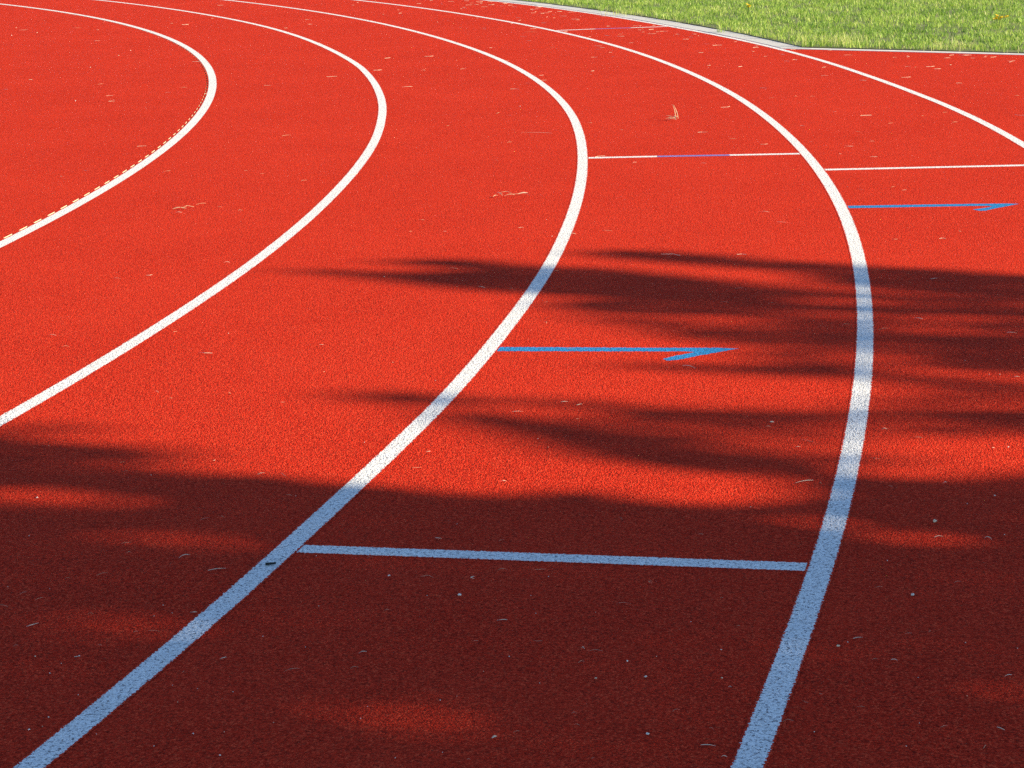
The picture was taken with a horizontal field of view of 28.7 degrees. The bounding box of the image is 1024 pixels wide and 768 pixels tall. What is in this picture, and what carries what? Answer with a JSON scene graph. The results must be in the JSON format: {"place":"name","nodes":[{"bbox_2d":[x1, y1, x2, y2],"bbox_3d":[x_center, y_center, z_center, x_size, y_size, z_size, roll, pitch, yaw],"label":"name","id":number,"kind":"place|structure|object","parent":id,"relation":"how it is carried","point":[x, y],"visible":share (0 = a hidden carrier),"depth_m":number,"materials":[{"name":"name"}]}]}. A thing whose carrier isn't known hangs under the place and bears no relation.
{"place":"outdoors","nodes":[
{"label":"outdoors","id":0,"kind":"place"},
{"bbox_2d":[0,0,1023,767],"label":"running track","id":1,"kind":"structure","parent":0,"point":[132,476],"depth_m":6.03,"materials":[{"name":"red rubber"}]},
{"bbox_2d":[0,4,216,247],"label":"lane line","id":2,"kind":"object","parent":1,"relation":"on","point":[195,119],"visible":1,"depth_m":11.69,"materials":[{"name":"white paint"}]},
{"bbox_2d":[0,0,386,426],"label":"lane line","id":3,"kind":"object","parent":1,"relation":"on","point":[305,220],"visible":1,"depth_m":8.00,"materials":[{"name":"white paint"}]},
{"bbox_2d":[11,0,588,767],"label":"lane line","id":4,"kind":"object","parent":1,"relation":"on","point":[77,728],"visible":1,"depth_m":4.91,"materials":[{"name":"white paint"}]},
{"bbox_2d":[296,544,807,571],"bbox_3d":[0.083,0.395,4.549,1.224,0.001,0.064,1,14,10],"label":"cross line","id":5,"kind":"object","parent":1,"relation":"on","point":[564,558],"visible":1,"depth_m":4.54,"materials":[{"name":"white paint"}]},
{"bbox_2d":[557,26,666,30],"bbox_3d":[1.006,-3.571,20.064,1.226,0.001,0.080,-4,15,-11],"label":"cross line","id":6,"kind":"object","parent":1,"relation":"on","point":[613,28],"visible":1,"depth_m":20.07,"materials":[{"name":"white paint"}]},
{"bbox_2d":[357,0,874,767],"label":"lane line","id":7,"kind":"object","parent":1,"relation":"on","point":[759,736],"visible":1,"depth_m":4.83,"materials":[{"name":"white paint"}]},
{"bbox_2d":[497,347,738,360],"bbox_3d":[0.322,-0.098,6.467,0.822,0.001,0.185,0,14,6],"label":"arrow marking","id":8,"kind":"object","parent":1,"relation":"on","point":[698,351],"visible":1,"depth_m":6.52,"materials":[{"name":"blue paint"}]},
{"bbox_2d":[664,106,677,119],"bbox_3d":[1.004,-1.701,12.509,0.074,0.093,0.094,-5,15,-15],"label":"straw bundle","id":9,"kind":"object","parent":1,"relation":"on","point":[675,114],"visible":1,"depth_m":12.52,"materials":[{"name":"beige plant"}]},
{"bbox_2d":[588,153,799,158],"bbox_3d":[1.004,-1.250,10.940,1.221,0.001,0.068,-1,14,1],"label":"cross line","id":10,"kind":"object","parent":1,"relation":"on","point":[695,155],"visible":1,"depth_m":10.94,"materials":[{"name":"white paint"}]},
{"bbox_2d":[485,0,1023,147],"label":"lane line","id":11,"kind":"object","parent":1,"relation":"on","point":[1012,138],"visible":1,"depth_m":14.38,"materials":[{"name":"white paint"}]},
{"bbox_2d":[825,164,1023,170],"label":"cross line","id":12,"kind":"object","parent":1,"relation":"on","point":[924,167],"visible":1,"depth_m":10.34,"materials":[{"name":"white paint"}]},
{"bbox_2d":[848,203,1015,210],"bbox_3d":[1.922,-0.803,9.106,0.806,0.001,0.202,-1,14,3],"label":"arrow marking","id":13,"kind":"object","parent":1,"relation":"on","point":[998,205],"visible":1,"depth_m":9.16,"materials":[{"name":"blue paint"}]},
{"bbox_2d":[522,0,1023,52],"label":"lawn","id":14,"kind":"structure","parent":0,"point":[858,30],"depth_m":19.91,"materials":[{"name":"plant"}]},
{"bbox_2d":[600,7,667,15],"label":"dry grass","id":15,"kind":"structure","parent":14,"relation":"on","point":[631,13],"depth_m":21.81,"materials":[{"name":"plant"}]},
{"bbox_2d":[798,28,815,44],"bbox_3d":[2.567,-3.045,17.501,0.225,0.168,0.166,11,19,39],"label":"grass tuft","id":16,"kind":"object","parent":14,"relation":"on","point":[803,40],"visible":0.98,"depth_m":17.51,"materials":[{"name":"plant"}]},
{"bbox_2d":[807,31,866,46],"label":"dry grass","id":17,"kind":"structure","parent":14,"relation":"on","point":[843,42],"depth_m":17.55,"materials":[{"name":"plant"}]},
{"bbox_2d":[920,37,976,50],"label":"dry grass","id":18,"kind":"structure","parent":14,"relation":"on","point":[956,43],"depth_m":16.95,"materials":[{"name":"plant"}]},
{"bbox_2d":[993,14,1008,26],"bbox_3d":[4.656,-3.476,19.108,0.181,0.123,0.144,-1,14,0],"label":"yellow flower","id":19,"kind":"object","parent":14,"relation":"on","point":[998,24],"visible":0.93,"depth_m":19.10,"materials":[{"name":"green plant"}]},
{"label":"ground","id":20,"kind":"structure","parent":0,"visible":0},
{"bbox_2d":[0,4,208,240],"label":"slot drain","id":21,"kind":"object","parent":20,"relation":"on","point":[191,116],"visible":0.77,"depth_m":12.00,"materials":[{"name":"white"}]},
{"bbox_2d":[492,0,518,1],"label":"kerb stone","id":22,"kind":"object","parent":20,"relation":"on","point":[505,0],"visible":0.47,"depth_m":24.83,"materials":[{"name":"concrete"}]},
{"bbox_2d":[506,1,552,5],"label":"kerb stone","id":23,"kind":"object","parent":20,"relation":"on","point":[529,3],"visible":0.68,"depth_m":24.25,"materials":[{"name":"concrete"}]},
{"bbox_2d":[538,4,585,9],"bbox_3d":[0.584,-4.399,23.450,0.223,0.054,0.925,-7,15,-21],"label":"kerb stone","id":24,"kind":"object","parent":20,"relation":"on","point":[561,6],"visible":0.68,"depth_m":23.46,"materials":[{"name":"concrete"}]},
{"bbox_2d":[569,9,614,13],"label":"kerb stone","id":25,"kind":"object","parent":20,"relation":"on","point":[593,11],"visible":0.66,"depth_m":22.55,"materials":[{"name":"concrete"}]},
{"bbox_2d":[603,13,646,18],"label":"kerb stone","id":26,"kind":"object","parent":20,"relation":"on","point":[625,16],"visible":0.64,"depth_m":21.67,"materials":[{"name":"concrete"}]},
{"bbox_2d":[634,18,679,23],"bbox_3d":[1.518,-3.771,20.899,0.223,0.055,0.924,-6,15,-17],"label":"kerb stone","id":27,"kind":"object","parent":20,"relation":"on","point":[654,20],"visible":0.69,"depth_m":20.87,"materials":[{"name":"concrete"}]},
{"bbox_2d":[664,23,712,29],"bbox_3d":[1.789,-3.556,20.036,0.223,0.053,0.924,-5,15,-16],"label":"kerb stone","id":28,"kind":"object","parent":20,"relation":"on","point":[688,26],"visible":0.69,"depth_m":20.04,"materials":[{"name":"concrete"}]},
{"bbox_2d":[697,29,750,36],"bbox_3d":[2.036,-3.341,19.166,0.215,0.056,0.925,-5,15,-14],"label":"kerb stone","id":29,"kind":"object","parent":20,"relation":"on","point":[726,33],"visible":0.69,"depth_m":19.09,"materials":[{"name":"concrete"}]},
{"bbox_2d":[733,36,783,43],"bbox_3d":[2.265,-3.123,18.292,0.225,0.054,0.925,-4,15,-12],"label":"kerb stone","id":30,"kind":"object","parent":20,"relation":"on","point":[760,40],"visible":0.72,"depth_m":18.26,"materials":[{"name":"concrete"}]},
{"bbox_2d":[765,43,809,48],"bbox_3d":[2.429,-2.935,17.540,0.215,0.054,0.650,-4,15,-11],"label":"kerb stone","id":31,"kind":"object","parent":20,"relation":"on","point":[785,45],"visible":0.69,"depth_m":17.55,"materials":[{"name":"concrete"}]},
{"bbox_2d":[781,48,893,51],"bbox_3d":[2.797,-2.853,17.186,0.997,0.054,0.125,7,16,30],"label":"edge stone","id":32,"kind":"object","parent":20,"relation":"on","point":[844,49],"visible":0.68,"depth_m":17.12,"materials":[{"name":"concrete"}]},
{"bbox_2d":[891,50,1009,54],"bbox_3d":[3.661,-2.745,16.693,0.997,0.054,0.125,7,16,30],"label":"edge stone","id":33,"kind":"object","parent":20,"relation":"on","point":[950,52],"visible":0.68,"depth_m":16.66,"materials":[{"name":"concrete"}]},
{"bbox_2d":[1007,53,1023,54],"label":"edge stone","id":34,"kind":"object","parent":20,"relation":"on","point":[1016,54],"visible":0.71,"depth_m":16.38,"materials":[{"name":"concrete"}]}
]}

